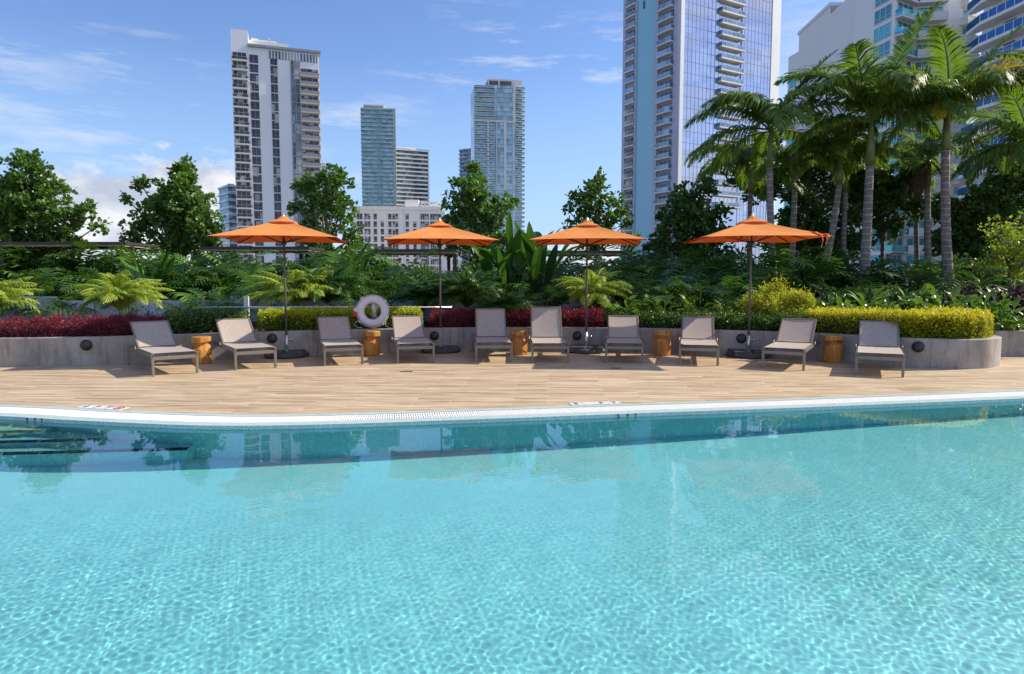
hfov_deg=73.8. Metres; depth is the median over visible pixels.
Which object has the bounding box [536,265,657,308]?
split leaf plant
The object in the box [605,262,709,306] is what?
split leaf plant
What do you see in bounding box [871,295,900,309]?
broad leaf plant
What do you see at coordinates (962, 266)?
dark shrub
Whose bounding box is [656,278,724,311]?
split leaf plant
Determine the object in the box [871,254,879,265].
window
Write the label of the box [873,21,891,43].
window
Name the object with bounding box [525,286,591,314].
split leaf plant
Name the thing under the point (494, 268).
split leaf plant
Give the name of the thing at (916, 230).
palm tree
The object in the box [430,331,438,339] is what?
wall light
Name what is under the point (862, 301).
broad leaf plant
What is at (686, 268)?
dark shrub
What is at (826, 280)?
dark shrub
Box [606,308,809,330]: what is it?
green hedge
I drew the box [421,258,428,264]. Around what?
window
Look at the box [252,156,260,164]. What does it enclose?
window
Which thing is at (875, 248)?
window
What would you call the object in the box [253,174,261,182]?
window
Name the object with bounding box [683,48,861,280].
palm tree
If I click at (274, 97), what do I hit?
window
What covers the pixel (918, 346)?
wall light
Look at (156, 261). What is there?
split leaf plant
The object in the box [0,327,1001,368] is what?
planter wall
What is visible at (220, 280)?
split leaf plant
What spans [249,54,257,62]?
window
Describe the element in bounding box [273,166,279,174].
window
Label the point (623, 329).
sun lounger
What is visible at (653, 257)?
split leaf plant
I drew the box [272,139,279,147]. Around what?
window
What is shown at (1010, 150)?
palm tree
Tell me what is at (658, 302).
broad leaf plant
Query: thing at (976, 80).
palm tree
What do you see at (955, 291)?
broad leaf plant
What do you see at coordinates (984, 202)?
broadleaf tree
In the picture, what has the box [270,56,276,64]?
window
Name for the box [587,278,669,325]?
split leaf plant
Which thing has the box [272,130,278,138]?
window
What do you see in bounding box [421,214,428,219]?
window
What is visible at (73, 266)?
dark shrub
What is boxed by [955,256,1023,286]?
dark shrub
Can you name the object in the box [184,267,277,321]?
split leaf plant
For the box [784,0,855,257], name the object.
stepped block
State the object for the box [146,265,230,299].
split leaf plant
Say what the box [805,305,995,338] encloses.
box hedge
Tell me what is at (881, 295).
broad leaf plant
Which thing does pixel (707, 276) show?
split leaf plant
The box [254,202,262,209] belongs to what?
window
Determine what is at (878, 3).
window
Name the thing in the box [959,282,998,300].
dark shrub
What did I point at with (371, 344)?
stump table
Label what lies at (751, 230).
parasol
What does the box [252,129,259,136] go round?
window
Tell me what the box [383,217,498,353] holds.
parasol
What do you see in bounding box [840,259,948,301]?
split leaf plant
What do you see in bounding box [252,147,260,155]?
window
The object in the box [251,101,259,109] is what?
window
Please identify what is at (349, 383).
pool deck
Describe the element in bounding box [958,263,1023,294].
split leaf plant
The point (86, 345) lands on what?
wall light
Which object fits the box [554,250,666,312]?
split leaf plant
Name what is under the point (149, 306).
panel screen
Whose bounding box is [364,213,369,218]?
window
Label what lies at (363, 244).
split leaf plant
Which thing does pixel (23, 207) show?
round leaf tree
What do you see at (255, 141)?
window
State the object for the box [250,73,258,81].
window
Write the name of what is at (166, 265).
paddle leaf plant
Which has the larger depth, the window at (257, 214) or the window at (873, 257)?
the window at (257, 214)
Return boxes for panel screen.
[0,296,613,320]
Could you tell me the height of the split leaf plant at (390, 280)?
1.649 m
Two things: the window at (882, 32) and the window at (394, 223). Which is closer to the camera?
the window at (882, 32)
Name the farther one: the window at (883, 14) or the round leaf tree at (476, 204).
the window at (883, 14)
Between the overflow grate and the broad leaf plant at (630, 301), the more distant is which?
the broad leaf plant at (630, 301)
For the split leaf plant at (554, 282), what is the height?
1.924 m
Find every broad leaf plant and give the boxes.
[599,293,650,326]
[629,294,666,319]
[641,294,675,319]
[654,301,691,315]
[675,293,716,315]
[697,297,740,312]
[702,302,718,312]
[728,300,747,314]
[795,296,842,314]
[807,294,839,313]
[820,290,887,309]
[836,295,870,308]
[845,286,913,309]
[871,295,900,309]
[881,284,948,309]
[881,285,925,309]
[903,289,950,307]
[912,283,976,307]
[945,291,987,308]
[952,288,1019,324]
[964,285,1023,330]
[981,296,1023,333]
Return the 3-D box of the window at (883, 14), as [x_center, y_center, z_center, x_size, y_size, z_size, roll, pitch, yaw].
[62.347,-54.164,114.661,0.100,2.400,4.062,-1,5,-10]
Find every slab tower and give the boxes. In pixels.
[396,147,429,206]
[459,148,470,274]
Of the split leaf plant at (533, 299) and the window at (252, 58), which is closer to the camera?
the split leaf plant at (533, 299)
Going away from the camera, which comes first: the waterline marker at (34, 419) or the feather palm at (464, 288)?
the waterline marker at (34, 419)
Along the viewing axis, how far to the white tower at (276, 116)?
237.19 m
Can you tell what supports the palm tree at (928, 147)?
on the garden soil
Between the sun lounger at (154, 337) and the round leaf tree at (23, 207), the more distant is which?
the round leaf tree at (23, 207)
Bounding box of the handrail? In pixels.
[199,296,451,315]
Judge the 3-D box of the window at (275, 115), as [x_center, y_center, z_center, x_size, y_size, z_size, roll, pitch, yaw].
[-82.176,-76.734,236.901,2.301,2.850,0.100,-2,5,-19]
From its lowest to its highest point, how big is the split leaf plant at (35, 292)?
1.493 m
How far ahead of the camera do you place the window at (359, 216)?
282.01 m
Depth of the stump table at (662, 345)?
13.46 m
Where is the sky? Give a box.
[0,0,983,276]
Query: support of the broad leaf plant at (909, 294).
on the garden soil
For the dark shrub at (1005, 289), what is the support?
on the garden soil
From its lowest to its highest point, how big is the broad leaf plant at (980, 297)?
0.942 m
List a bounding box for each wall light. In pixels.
[80,340,91,350]
[267,334,276,342]
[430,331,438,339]
[573,331,581,339]
[736,334,745,342]
[912,341,924,351]
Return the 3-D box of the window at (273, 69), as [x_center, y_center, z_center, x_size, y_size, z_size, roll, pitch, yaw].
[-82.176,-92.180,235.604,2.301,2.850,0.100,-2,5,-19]
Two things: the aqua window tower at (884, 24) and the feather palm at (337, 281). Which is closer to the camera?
the feather palm at (337, 281)
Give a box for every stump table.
[190,336,211,363]
[363,330,380,355]
[511,330,526,354]
[653,330,670,355]
[822,335,842,362]
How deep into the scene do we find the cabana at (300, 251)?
21.39 m
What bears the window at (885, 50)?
in the aqua window tower at (884, 24)
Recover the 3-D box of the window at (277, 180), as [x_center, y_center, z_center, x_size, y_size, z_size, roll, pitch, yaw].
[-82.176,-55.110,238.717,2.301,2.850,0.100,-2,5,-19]
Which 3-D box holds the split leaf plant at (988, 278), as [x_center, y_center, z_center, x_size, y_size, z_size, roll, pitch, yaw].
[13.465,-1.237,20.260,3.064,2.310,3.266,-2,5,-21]
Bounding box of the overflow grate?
[0,391,1023,422]
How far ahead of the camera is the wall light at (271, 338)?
13.19 m
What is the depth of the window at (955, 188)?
117.97 m
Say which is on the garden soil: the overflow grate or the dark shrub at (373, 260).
the dark shrub at (373, 260)
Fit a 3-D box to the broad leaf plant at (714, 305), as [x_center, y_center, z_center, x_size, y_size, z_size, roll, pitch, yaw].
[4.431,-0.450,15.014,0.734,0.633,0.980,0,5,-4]
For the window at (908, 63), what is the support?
in the aqua window tower at (884, 24)
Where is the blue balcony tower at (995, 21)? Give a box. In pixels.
[957,0,1023,246]
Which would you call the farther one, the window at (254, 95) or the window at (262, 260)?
the window at (262, 260)
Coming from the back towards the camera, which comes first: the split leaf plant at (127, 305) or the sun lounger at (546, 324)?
the split leaf plant at (127, 305)
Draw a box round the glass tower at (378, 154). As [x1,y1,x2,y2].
[360,104,396,205]
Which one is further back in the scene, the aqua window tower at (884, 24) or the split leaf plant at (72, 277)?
the aqua window tower at (884, 24)
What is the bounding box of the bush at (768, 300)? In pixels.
[735,274,818,316]
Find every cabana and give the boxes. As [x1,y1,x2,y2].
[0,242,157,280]
[199,247,325,264]
[369,249,460,274]
[547,250,626,274]
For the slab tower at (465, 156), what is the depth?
625.58 m
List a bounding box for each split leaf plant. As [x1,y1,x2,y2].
[0,242,137,292]
[0,249,74,295]
[0,249,80,294]
[0,267,85,323]
[2,287,49,319]
[11,269,95,319]
[36,240,164,299]
[37,266,159,317]
[46,242,185,299]
[77,261,210,312]
[82,283,161,318]
[126,250,263,299]
[129,251,226,299]
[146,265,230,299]
[154,287,256,315]
[168,250,281,298]
[184,267,255,299]
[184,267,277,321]
[214,262,283,295]
[257,268,360,308]
[263,251,343,299]
[288,242,399,296]
[306,286,372,305]
[332,293,387,308]
[333,271,420,299]
[336,250,443,299]
[364,293,427,322]
[374,273,428,305]
[384,272,419,293]
[398,261,479,310]
[406,261,468,292]
[457,262,544,313]
[476,248,560,293]
[507,267,578,299]
[510,254,603,299]
[513,269,619,304]
[515,293,550,315]
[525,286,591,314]
[535,250,657,306]
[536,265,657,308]
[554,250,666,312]
[584,261,661,324]
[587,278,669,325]
[605,244,699,302]
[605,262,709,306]
[618,275,693,318]
[639,255,745,310]
[646,247,760,302]
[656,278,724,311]
[659,272,756,312]
[663,259,772,310]
[672,242,793,301]
[672,275,767,312]
[701,258,801,296]
[709,243,837,306]
[754,261,855,309]
[770,253,901,306]
[822,252,915,296]
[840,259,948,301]
[878,259,1000,294]
[915,258,1023,291]
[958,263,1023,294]
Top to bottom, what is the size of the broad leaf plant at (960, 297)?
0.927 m
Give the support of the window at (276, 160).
in the white tower at (276, 116)
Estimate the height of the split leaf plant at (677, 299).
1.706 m
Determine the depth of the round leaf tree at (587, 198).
23.89 m
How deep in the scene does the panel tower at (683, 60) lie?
193.35 m
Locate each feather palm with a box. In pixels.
[0,277,44,312]
[63,270,174,310]
[237,267,343,309]
[276,260,377,302]
[387,272,457,308]
[417,268,505,308]
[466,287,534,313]
[547,268,634,307]
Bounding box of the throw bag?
[351,308,357,316]
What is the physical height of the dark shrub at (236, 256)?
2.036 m
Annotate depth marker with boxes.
[75,405,129,409]
[569,401,621,405]
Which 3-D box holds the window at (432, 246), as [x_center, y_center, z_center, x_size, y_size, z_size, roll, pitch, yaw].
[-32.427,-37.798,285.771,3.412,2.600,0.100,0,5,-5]
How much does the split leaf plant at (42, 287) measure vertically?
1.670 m
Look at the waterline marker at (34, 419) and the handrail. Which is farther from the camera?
the handrail
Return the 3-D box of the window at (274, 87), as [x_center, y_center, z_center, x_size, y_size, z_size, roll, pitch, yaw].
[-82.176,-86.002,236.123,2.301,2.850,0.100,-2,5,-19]
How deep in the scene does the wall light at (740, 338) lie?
13.43 m
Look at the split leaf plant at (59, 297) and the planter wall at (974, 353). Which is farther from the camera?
the split leaf plant at (59, 297)
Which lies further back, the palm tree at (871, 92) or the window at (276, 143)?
the window at (276, 143)
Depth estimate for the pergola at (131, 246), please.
19.94 m
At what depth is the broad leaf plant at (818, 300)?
14.09 m
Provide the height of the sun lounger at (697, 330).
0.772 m
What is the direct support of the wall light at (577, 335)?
attached to the planter wall at (974, 353)
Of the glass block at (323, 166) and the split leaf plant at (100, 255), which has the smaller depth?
the split leaf plant at (100, 255)
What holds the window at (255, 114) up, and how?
in the white tower at (276, 116)
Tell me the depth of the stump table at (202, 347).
12.14 m
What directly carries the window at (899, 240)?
in the aqua window tower at (884, 24)
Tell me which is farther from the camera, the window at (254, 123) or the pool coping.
the window at (254, 123)
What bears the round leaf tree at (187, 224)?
on the garden soil
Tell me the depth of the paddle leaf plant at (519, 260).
16.97 m
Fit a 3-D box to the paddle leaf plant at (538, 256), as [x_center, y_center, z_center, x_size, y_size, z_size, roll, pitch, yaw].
[0.749,-1.738,17.486,2.628,2.744,2.054,2,5,25]
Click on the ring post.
(373, 306)
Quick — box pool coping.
[0,389,1023,429]
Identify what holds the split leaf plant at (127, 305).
on the garden soil
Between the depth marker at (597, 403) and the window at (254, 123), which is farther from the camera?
the window at (254, 123)
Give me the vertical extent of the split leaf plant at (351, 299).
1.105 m
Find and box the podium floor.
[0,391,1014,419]
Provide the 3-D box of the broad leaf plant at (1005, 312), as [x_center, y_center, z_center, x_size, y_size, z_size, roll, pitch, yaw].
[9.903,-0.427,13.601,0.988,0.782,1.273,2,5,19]
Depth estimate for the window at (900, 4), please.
113.10 m
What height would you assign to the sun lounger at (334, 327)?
0.772 m
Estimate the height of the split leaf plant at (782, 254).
2.761 m
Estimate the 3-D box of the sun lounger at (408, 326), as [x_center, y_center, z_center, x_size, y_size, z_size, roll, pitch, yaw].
[-1.959,0.009,13.210,0.726,0.772,1.920,-1,5,-14]
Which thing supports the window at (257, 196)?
in the white tower at (276, 116)
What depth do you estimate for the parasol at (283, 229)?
13.00 m
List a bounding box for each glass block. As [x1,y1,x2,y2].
[217,184,237,261]
[321,163,332,268]
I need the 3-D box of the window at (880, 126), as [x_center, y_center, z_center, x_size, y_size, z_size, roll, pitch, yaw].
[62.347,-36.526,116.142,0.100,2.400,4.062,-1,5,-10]
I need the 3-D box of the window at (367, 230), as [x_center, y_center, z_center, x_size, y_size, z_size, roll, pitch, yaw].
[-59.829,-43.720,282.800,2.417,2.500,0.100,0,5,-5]
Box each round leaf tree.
[0,148,112,264]
[117,152,227,268]
[286,163,366,266]
[439,160,523,267]
[561,166,641,265]
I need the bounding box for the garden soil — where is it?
[251,321,1001,330]
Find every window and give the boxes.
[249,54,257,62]
[249,64,257,72]
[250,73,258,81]
[250,82,258,90]
[250,92,258,100]
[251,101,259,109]
[251,110,259,118]
[251,119,259,127]
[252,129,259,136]
[252,138,260,146]
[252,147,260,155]
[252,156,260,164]
[253,165,261,173]
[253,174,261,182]
[253,184,261,191]
[254,193,261,200]
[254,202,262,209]
[254,211,262,218]
[254,220,262,225]
[255,242,263,245]
[255,256,263,263]
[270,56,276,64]
[270,65,277,74]
[271,75,277,83]
[271,84,277,92]
[271,93,277,101]
[271,102,278,110]
[272,112,278,119]
[272,121,278,129]
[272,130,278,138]
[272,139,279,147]
[273,148,279,156]
[273,157,279,165]
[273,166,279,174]
[273,175,280,183]
[274,184,280,192]
[274,193,280,201]
[274,202,280,210]
[275,211,281,218]
[357,213,362,218]
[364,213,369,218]
[364,221,370,226]
[365,228,370,234]
[365,236,370,241]
[392,214,397,219]
[392,221,397,226]
[392,229,397,234]
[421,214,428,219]
[421,221,428,226]
[421,244,428,248]
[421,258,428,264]
[430,214,437,219]
[430,244,438,248]
[431,258,438,264]
[871,237,879,251]
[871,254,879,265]
[872,59,889,67]
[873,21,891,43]
[873,39,890,59]
[874,3,891,25]
[875,0,889,7]
[876,117,885,128]
[886,254,901,262]
[887,237,902,251]
[896,57,910,65]
[897,1,912,17]
[897,20,911,33]
[953,187,961,194]
[963,9,971,21]
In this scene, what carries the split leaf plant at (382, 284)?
on the garden soil
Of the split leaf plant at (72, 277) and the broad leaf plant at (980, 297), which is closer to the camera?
the broad leaf plant at (980, 297)
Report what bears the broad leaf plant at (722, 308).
on the garden soil
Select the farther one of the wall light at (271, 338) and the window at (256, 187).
the window at (256, 187)
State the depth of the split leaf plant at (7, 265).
19.50 m
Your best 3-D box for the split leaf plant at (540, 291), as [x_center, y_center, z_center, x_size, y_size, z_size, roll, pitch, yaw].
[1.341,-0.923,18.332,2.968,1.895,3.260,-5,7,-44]
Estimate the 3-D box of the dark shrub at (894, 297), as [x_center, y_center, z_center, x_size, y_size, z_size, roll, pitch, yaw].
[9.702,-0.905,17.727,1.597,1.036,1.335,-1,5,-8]
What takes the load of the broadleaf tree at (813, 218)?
on the garden soil
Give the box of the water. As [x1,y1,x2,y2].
[0,401,1023,673]
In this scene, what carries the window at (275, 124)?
in the white tower at (276, 116)
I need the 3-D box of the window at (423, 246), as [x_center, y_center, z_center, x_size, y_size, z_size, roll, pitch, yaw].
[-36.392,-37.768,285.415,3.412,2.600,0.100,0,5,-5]
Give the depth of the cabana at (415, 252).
21.89 m
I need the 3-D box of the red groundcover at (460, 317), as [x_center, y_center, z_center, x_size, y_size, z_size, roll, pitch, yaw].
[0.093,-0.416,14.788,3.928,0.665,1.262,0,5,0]
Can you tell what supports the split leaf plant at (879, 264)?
on the garden soil
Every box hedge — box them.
[256,303,423,330]
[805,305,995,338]
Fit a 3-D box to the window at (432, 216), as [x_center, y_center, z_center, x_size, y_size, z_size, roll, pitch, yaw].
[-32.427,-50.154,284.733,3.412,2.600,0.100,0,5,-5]
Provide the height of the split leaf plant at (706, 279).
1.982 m
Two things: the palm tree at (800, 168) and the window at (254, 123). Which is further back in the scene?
the window at (254, 123)
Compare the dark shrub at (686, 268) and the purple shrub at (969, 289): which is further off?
the dark shrub at (686, 268)
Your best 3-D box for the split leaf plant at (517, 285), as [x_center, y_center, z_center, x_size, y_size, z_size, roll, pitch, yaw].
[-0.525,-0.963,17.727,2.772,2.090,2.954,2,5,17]
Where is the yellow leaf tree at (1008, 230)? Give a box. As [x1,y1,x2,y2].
[968,211,1023,300]
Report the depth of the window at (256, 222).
237.79 m
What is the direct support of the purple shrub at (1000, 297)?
on the garden soil
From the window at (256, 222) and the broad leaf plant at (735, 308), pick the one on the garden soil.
the broad leaf plant at (735, 308)
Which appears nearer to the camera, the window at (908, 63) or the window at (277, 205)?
the window at (908, 63)
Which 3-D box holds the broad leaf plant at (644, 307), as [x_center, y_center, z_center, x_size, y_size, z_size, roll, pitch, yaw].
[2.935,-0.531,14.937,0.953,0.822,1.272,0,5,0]
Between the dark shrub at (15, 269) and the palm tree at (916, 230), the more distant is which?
the palm tree at (916, 230)
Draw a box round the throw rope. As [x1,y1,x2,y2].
[354,305,389,327]
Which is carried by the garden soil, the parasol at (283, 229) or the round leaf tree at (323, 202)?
the round leaf tree at (323, 202)
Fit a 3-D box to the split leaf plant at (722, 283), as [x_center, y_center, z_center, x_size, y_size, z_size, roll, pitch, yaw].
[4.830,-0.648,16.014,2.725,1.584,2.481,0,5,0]
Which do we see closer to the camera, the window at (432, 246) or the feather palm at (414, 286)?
the feather palm at (414, 286)
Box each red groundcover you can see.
[0,308,168,337]
[428,303,605,327]
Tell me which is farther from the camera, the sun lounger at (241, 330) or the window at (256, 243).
the window at (256, 243)
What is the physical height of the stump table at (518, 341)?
0.485 m
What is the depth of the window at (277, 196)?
239.19 m
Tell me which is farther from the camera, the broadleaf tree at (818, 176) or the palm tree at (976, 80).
the broadleaf tree at (818, 176)
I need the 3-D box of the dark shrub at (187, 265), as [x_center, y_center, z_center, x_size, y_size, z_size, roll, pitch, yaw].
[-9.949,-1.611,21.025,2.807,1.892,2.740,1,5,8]
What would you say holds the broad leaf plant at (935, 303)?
on the garden soil
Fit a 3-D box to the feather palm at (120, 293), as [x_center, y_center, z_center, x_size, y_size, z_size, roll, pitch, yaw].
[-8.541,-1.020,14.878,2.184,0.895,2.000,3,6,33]
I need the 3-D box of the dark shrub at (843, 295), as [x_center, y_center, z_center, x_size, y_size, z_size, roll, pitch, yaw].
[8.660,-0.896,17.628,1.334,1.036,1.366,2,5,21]
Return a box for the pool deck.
[0,351,1023,413]
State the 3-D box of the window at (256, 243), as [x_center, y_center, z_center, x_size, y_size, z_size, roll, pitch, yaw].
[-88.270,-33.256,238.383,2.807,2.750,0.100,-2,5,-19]
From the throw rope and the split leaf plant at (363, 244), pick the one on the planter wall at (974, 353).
the throw rope
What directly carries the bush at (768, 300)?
on the garden soil
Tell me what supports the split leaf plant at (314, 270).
on the garden soil
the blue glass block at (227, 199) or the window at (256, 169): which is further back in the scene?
the blue glass block at (227, 199)
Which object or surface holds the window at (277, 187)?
in the white tower at (276, 116)
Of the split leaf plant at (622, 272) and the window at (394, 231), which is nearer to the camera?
the split leaf plant at (622, 272)
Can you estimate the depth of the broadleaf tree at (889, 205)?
25.50 m
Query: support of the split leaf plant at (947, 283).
on the garden soil
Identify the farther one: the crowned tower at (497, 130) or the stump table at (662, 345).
the crowned tower at (497, 130)
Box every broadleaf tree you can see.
[637,175,745,268]
[719,154,864,207]
[757,182,862,273]
[830,139,926,265]
[922,157,1023,267]
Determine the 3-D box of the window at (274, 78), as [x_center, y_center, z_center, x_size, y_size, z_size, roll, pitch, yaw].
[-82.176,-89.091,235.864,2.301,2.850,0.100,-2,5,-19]
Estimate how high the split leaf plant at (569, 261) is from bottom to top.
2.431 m
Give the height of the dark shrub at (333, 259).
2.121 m
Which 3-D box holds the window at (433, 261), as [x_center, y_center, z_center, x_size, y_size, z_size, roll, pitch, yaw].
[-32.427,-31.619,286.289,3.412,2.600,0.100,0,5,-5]
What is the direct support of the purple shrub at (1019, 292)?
on the garden soil
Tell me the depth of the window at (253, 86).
233.93 m
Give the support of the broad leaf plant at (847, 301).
on the garden soil
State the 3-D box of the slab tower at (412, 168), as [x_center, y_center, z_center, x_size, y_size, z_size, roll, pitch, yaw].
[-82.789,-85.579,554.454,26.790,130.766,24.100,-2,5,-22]
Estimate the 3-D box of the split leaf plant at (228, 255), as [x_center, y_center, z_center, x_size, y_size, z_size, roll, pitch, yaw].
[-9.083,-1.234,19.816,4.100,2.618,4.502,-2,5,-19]
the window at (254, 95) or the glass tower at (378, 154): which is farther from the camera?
the glass tower at (378, 154)
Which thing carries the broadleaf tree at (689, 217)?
on the garden soil
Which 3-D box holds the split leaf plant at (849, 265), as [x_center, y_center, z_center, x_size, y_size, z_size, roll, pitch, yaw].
[9.559,-1.201,20.208,4.229,2.500,3.789,-4,6,-38]
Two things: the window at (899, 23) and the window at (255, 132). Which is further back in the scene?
the window at (255, 132)
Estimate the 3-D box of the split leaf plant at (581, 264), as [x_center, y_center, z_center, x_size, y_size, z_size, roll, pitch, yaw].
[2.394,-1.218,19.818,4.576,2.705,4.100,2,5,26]
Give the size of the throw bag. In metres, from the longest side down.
0.195 x 0.150 x 0.146 m
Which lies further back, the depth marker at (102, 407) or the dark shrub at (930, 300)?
the dark shrub at (930, 300)
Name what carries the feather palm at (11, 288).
on the garden soil
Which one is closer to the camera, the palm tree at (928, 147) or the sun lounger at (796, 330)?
the sun lounger at (796, 330)
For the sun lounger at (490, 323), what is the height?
0.912 m
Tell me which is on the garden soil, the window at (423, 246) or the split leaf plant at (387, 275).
the split leaf plant at (387, 275)
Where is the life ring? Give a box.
[356,295,388,327]
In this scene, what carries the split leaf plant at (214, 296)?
on the garden soil
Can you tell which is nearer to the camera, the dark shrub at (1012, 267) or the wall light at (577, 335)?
the wall light at (577, 335)
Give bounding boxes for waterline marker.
[24,417,44,421]
[615,413,638,417]
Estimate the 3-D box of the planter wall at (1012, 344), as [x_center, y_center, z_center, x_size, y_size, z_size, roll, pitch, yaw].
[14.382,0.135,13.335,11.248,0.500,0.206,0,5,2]
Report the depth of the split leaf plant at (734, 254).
19.17 m
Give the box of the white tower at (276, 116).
[230,29,321,272]
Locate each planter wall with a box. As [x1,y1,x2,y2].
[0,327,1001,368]
[994,330,1023,355]
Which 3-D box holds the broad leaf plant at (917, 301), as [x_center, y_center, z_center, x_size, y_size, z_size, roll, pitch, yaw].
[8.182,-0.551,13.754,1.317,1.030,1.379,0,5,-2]
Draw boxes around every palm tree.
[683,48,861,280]
[684,121,813,262]
[747,126,843,265]
[774,0,976,294]
[776,110,906,267]
[798,138,899,258]
[860,23,1023,288]
[875,129,991,262]
[882,151,956,283]
[950,88,1023,186]
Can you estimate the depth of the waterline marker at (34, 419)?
7.43 m
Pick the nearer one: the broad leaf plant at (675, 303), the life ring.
the life ring
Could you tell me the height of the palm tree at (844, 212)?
6.121 m
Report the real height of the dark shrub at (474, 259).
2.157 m
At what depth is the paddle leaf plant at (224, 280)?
18.33 m
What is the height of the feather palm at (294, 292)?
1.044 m
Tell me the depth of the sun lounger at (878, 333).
11.75 m
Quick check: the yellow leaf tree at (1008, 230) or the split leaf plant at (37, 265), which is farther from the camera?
the split leaf plant at (37, 265)
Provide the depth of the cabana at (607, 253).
21.85 m
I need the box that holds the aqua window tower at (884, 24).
[846,0,979,284]
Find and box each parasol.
[208,213,346,358]
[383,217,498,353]
[529,217,645,353]
[684,213,831,358]
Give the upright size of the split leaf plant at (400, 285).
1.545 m
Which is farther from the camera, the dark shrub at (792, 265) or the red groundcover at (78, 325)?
the dark shrub at (792, 265)
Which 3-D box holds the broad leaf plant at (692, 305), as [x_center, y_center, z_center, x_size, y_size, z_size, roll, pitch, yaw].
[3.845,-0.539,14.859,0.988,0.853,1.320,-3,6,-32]
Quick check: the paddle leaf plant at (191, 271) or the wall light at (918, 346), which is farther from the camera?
the paddle leaf plant at (191, 271)
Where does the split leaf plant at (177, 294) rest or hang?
on the garden soil
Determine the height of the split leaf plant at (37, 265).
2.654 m
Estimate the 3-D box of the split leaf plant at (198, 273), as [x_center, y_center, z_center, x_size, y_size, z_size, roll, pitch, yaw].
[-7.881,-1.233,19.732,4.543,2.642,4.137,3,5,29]
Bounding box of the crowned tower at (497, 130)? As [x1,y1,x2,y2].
[471,78,524,277]
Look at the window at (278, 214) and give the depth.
239.72 m
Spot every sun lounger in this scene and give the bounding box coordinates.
[127,320,198,376]
[213,318,276,369]
[316,316,363,365]
[390,315,434,363]
[473,308,512,361]
[528,307,568,362]
[605,315,643,362]
[678,316,718,365]
[761,318,817,370]
[855,320,904,377]
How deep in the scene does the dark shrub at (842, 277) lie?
20.18 m
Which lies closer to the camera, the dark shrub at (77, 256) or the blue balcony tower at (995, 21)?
the dark shrub at (77, 256)
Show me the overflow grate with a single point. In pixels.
(111, 415)
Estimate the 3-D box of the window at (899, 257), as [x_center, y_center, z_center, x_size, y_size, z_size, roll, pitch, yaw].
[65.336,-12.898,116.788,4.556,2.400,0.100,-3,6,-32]
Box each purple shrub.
[932,282,991,308]
[968,282,1023,328]
[996,282,1023,329]
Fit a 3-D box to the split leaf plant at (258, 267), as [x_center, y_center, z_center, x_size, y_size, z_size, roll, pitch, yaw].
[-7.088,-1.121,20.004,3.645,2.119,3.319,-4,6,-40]
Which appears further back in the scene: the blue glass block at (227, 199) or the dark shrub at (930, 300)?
the blue glass block at (227, 199)
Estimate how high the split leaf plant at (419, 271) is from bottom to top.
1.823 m
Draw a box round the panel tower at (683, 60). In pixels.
[620,0,781,266]
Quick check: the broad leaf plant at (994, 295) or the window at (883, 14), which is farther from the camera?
the window at (883, 14)
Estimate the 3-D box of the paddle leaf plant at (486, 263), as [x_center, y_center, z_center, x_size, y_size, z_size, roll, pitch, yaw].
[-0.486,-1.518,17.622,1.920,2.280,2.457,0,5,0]
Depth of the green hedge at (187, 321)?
12.93 m
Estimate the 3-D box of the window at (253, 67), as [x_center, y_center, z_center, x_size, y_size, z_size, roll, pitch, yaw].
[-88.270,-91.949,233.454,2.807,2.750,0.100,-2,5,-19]
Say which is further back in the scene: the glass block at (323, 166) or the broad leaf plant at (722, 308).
the glass block at (323, 166)
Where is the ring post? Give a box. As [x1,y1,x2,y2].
[371,303,375,318]
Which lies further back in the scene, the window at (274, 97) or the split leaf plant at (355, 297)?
the window at (274, 97)
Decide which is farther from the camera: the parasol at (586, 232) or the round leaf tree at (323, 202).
the round leaf tree at (323, 202)
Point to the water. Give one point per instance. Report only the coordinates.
(866, 541)
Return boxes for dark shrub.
[0,250,28,295]
[7,250,72,281]
[24,250,102,277]
[49,250,141,277]
[103,254,176,281]
[142,253,222,293]
[191,251,276,299]
[272,248,377,294]
[335,248,405,295]
[469,248,565,297]
[581,250,649,296]
[630,247,698,278]
[755,253,807,292]
[782,255,850,292]
[810,250,907,305]
[820,283,873,308]
[866,282,907,309]
[902,252,1006,286]
[913,282,958,306]
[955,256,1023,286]
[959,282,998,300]
[993,258,1023,282]
[1002,282,1023,295]
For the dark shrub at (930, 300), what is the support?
on the garden soil
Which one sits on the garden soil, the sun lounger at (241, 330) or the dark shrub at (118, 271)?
the dark shrub at (118, 271)
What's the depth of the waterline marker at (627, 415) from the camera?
7.67 m
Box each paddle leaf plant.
[116,241,191,299]
[149,244,217,298]
[191,256,249,298]
[326,241,373,299]
[459,232,523,292]
[467,211,561,294]
[479,216,587,298]
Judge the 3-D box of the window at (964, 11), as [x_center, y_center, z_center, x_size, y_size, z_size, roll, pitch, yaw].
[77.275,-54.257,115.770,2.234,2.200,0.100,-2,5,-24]
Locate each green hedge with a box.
[163,306,254,333]
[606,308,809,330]
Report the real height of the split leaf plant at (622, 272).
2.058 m
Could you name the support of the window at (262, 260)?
in the white tower at (276, 116)
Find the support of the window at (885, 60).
in the aqua window tower at (884, 24)
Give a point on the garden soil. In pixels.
(254, 324)
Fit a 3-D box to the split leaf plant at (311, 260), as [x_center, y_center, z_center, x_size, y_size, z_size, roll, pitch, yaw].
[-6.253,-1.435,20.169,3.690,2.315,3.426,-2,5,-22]

